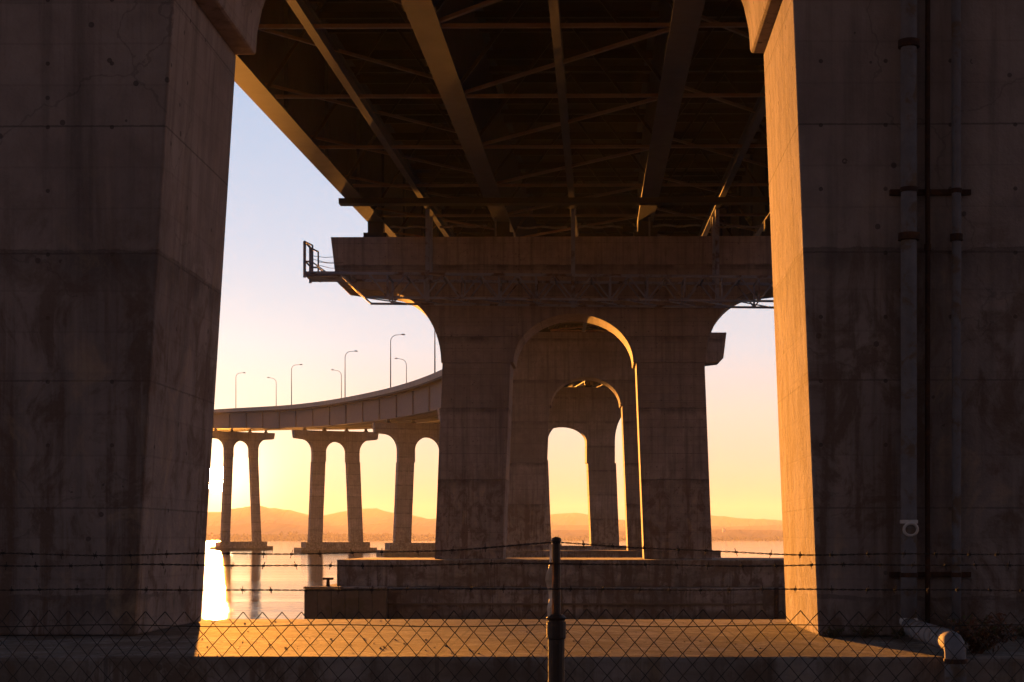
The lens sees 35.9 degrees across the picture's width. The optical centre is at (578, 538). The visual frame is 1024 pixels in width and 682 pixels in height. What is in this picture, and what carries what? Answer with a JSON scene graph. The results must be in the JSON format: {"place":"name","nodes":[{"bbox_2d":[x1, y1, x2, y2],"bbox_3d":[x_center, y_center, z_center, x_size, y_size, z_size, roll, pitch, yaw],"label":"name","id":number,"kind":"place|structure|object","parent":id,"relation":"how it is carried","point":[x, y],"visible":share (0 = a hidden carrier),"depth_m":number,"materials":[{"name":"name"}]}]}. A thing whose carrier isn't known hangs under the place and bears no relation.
{"place":"outdoors","nodes":[
{"label":"outdoors","id":0,"kind":"place"},
{"bbox_2d":[201,541,783,618],"bbox_3d":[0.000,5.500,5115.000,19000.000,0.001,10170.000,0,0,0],"label":"water","id":1,"kind":"structure","parent":0,"point":[231,604],"depth_m":250.81,"materials":[{"name":"orange liquid"}]},
{"bbox_2d":[209,429,274,549],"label":"bridge pier","id":2,"kind":"structure","parent":1,"relation":"in","point":[251,440],"depth_m":798.88,"materials":[{"name":"concrete"}]},
{"bbox_2d":[292,427,378,551],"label":"bridge pier","id":3,"kind":"structure","parent":1,"relation":"in","point":[350,442],"depth_m":653.78,"materials":[{"name":"concrete"}]},
{"bbox_2d":[303,586,387,618],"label":"fender","id":4,"kind":"object","parent":1,"relation":"in","point":[347,604],"visible":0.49,"depth_m":94.95,"materials":[{"name":"concrete"}]},
{"bbox_2d":[372,419,439,555],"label":"bridge pier","id":5,"kind":"structure","parent":1,"relation":"in","point":[406,437],"depth_m":517.65,"materials":[{"name":"concrete"}]},
{"bbox_2d":[437,408,561,545],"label":"bridge pier","id":6,"kind":"structure","parent":1,"relation":"in","point":[547,535],"depth_m":405.15,"materials":[{"name":"concrete"}]},
{"bbox_2d":[325,221,785,618],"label":"bridge pier","id":7,"kind":"structure","parent":1,"relation":"in","point":[481,347],"depth_m":101.97,"materials":[{"name":"concrete"}]},
{"bbox_2d":[323,578,333,585],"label":"mooring bollard","id":8,"kind":"object","parent":7,"relation":"on","point":[327,581],"visible":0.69,"depth_m":96.52,"materials":[{"name":"metal"}]},
{"bbox_2d":[774,587,778,618],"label":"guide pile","id":9,"kind":"object","parent":7,"relation":"attached to","point":[776,602],"visible":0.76,"depth_m":95.63,"materials":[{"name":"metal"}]},
{"bbox_2d":[544,381,626,549],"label":"bridge pier","id":10,"kind":"structure","parent":1,"relation":"in","point":[589,414],"depth_m":300.57,"materials":[{"name":"concrete"}]},
{"bbox_2d":[506,327,725,557],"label":"bridge pier","id":11,"kind":"structure","parent":1,"relation":"in","point":[550,365],"depth_m":175.98,"materials":[{"name":"concrete"}]},
{"bbox_2d":[207,506,781,526],"bbox_3d":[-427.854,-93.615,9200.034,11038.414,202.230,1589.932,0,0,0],"label":"hills","id":12,"kind":"structure","parent":0,"point":[240,516],"depth_m":8992.82,"materials":[{"name":"orange"}]},
{"bbox_2d":[206,523,782,534],"bbox_3d":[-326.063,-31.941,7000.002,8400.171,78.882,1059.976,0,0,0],"label":"hills","id":13,"kind":"structure","parent":0,"point":[270,528],"depth_m":6857.25,"materials":[{"name":"orange"}]},
{"bbox_2d":[208,81,781,519],"label":"sky","id":14,"kind":"structure","parent":0,"point":[273,320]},
{"bbox_2d":[208,529,782,540],"bbox_3d":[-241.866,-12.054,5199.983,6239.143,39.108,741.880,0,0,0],"label":"shore","id":15,"kind":"structure","parent":0,"point":[716,533],"depth_m":5053.14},
{"bbox_2d":[206,531,782,540],"bbox_3d":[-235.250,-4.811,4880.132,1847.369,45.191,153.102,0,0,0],"label":"distant trees","id":16,"kind":"object","parent":15,"relation":"on","point":[328,536],"visible":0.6,"depth_m":4836.52,"materials":[{"name":"plant"}]},
{"bbox_2d":[7,620,1018,655],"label":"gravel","id":17,"kind":"structure","parent":0,"point":[478,653],"depth_m":19.54,"materials":[{"name":"gravel"}]},
{"bbox_3d":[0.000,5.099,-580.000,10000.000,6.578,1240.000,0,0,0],"label":"ground","id":18,"kind":"structure","parent":0,"visible":0},
{"bbox_2d":[0,0,1023,681],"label":"bridge pier","id":19,"kind":"structure","parent":18,"relation":"on","point":[114,140],"depth_m":21.10,"materials":[{"name":"concrete"}]},
{"bbox_2d":[213,0,769,431],"bbox_3d":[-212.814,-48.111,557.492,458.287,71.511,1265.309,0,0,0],"label":"bridge deck","id":20,"kind":"structure","parent":19,"relation":"on","point":[479,118],"depth_m":90.79,"materials":[{"name":"paint"}]},
{"bbox_2d":[291,364,302,404],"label":"street lamp","id":21,"kind":"object","parent":20,"relation":"attached to","point":[291,383],"visible":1,"depth_m":663.20,"materials":[{"name":"metal"}]},
{"bbox_2d":[331,369,341,397],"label":"street lamp","id":22,"kind":"object","parent":20,"relation":"attached to","point":[341,382],"visible":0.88,"depth_m":704.76,"materials":[{"name":"metal"}]},
{"bbox_2d":[345,350,357,396],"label":"street lamp","id":23,"kind":"object","parent":20,"relation":"attached to","point":[345,374],"visible":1,"depth_m":576.20,"materials":[{"name":"metal"}]},
{"bbox_2d":[390,334,404,386],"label":"street lamp","id":24,"kind":"object","parent":20,"relation":"attached to","point":[390,358],"visible":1,"depth_m":502.27,"materials":[{"name":"metal"}]},
{"bbox_2d":[434,330,435,372],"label":"street lamp","id":25,"kind":"object","parent":20,"relation":"attached to","point":[434,354],"visible":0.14,"depth_m":427.78,"materials":[{"name":"metal"}]},
{"bbox_2d":[303,209,773,308],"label":"maintenance gantry","id":26,"kind":"object","parent":20,"relation":"hanging from","point":[321,275],"visible":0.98,"depth_m":98.62,"materials":[{"name":"grey metal"}]},
{"bbox_2d":[823,626,844,637],"bbox_3d":[3.357,1.229,20.759,0.266,0.197,0.330,0,0,-39],"label":"weed","id":27,"kind":"object","parent":19,"relation":"on","point":[832,634],"visible":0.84,"depth_m":20.72,"materials":[{"name":"green plant"}]},
{"bbox_2d":[924,0,930,622],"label":"conduit pipe","id":28,"kind":"object","parent":19,"relation":"attached to","point":[927,247],"visible":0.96,"depth_m":20.87,"materials":[{"name":"metal"}]},
{"bbox_2d":[889,186,970,195],"bbox_3d":[4.665,-4.593,20.856,1.070,0.070,0.348,0,0,0],"label":"pipe bracket","id":29,"kind":"object","parent":19,"relation":"attached to","point":[933,192],"visible":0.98,"depth_m":20.92,"materials":[{"name":"metal"}]},
{"bbox_2d":[898,0,967,681],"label":"drain pipe","id":30,"kind":"object","parent":19,"relation":"attached to","point":[908,47],"visible":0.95,"depth_m":20.70,"materials":[{"name":"metal"}]},
{"bbox_2d":[950,0,962,630],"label":"riser pipe","id":31,"kind":"object","parent":19,"relation":"attached to","point":[956,237],"visible":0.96,"depth_m":20.81,"materials":[{"name":"metal"}]},
{"bbox_2d":[943,613,1020,653],"bbox_3d":[4.537,1.092,17.939,0.904,0.563,0.777,0,0,-37],"label":"dry bush","id":32,"kind":"object","parent":19,"relation":"on","point":[975,644],"visible":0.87,"depth_m":17.87,"materials":[{"name":"brown plant"}]},
{"bbox_2d":[0,537,1023,681],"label":"chain link fence","id":33,"kind":"object","parent":18,"relation":"on","point":[556,624],"visible":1,"depth_m":6.33,"materials":[{"name":"metal"}]},
{"bbox_2d":[545,544,551,620],"bbox_3d":[-0.118,0.191,6.301,0.029,0.338,0.040,0,0,0],"label":"plastic strip","id":34,"kind":"object","parent":33,"relation":"attached to","point":[548,579],"visible":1,"depth_m":6.29,"materials":[{"name":"grey plastic"}]}
]}

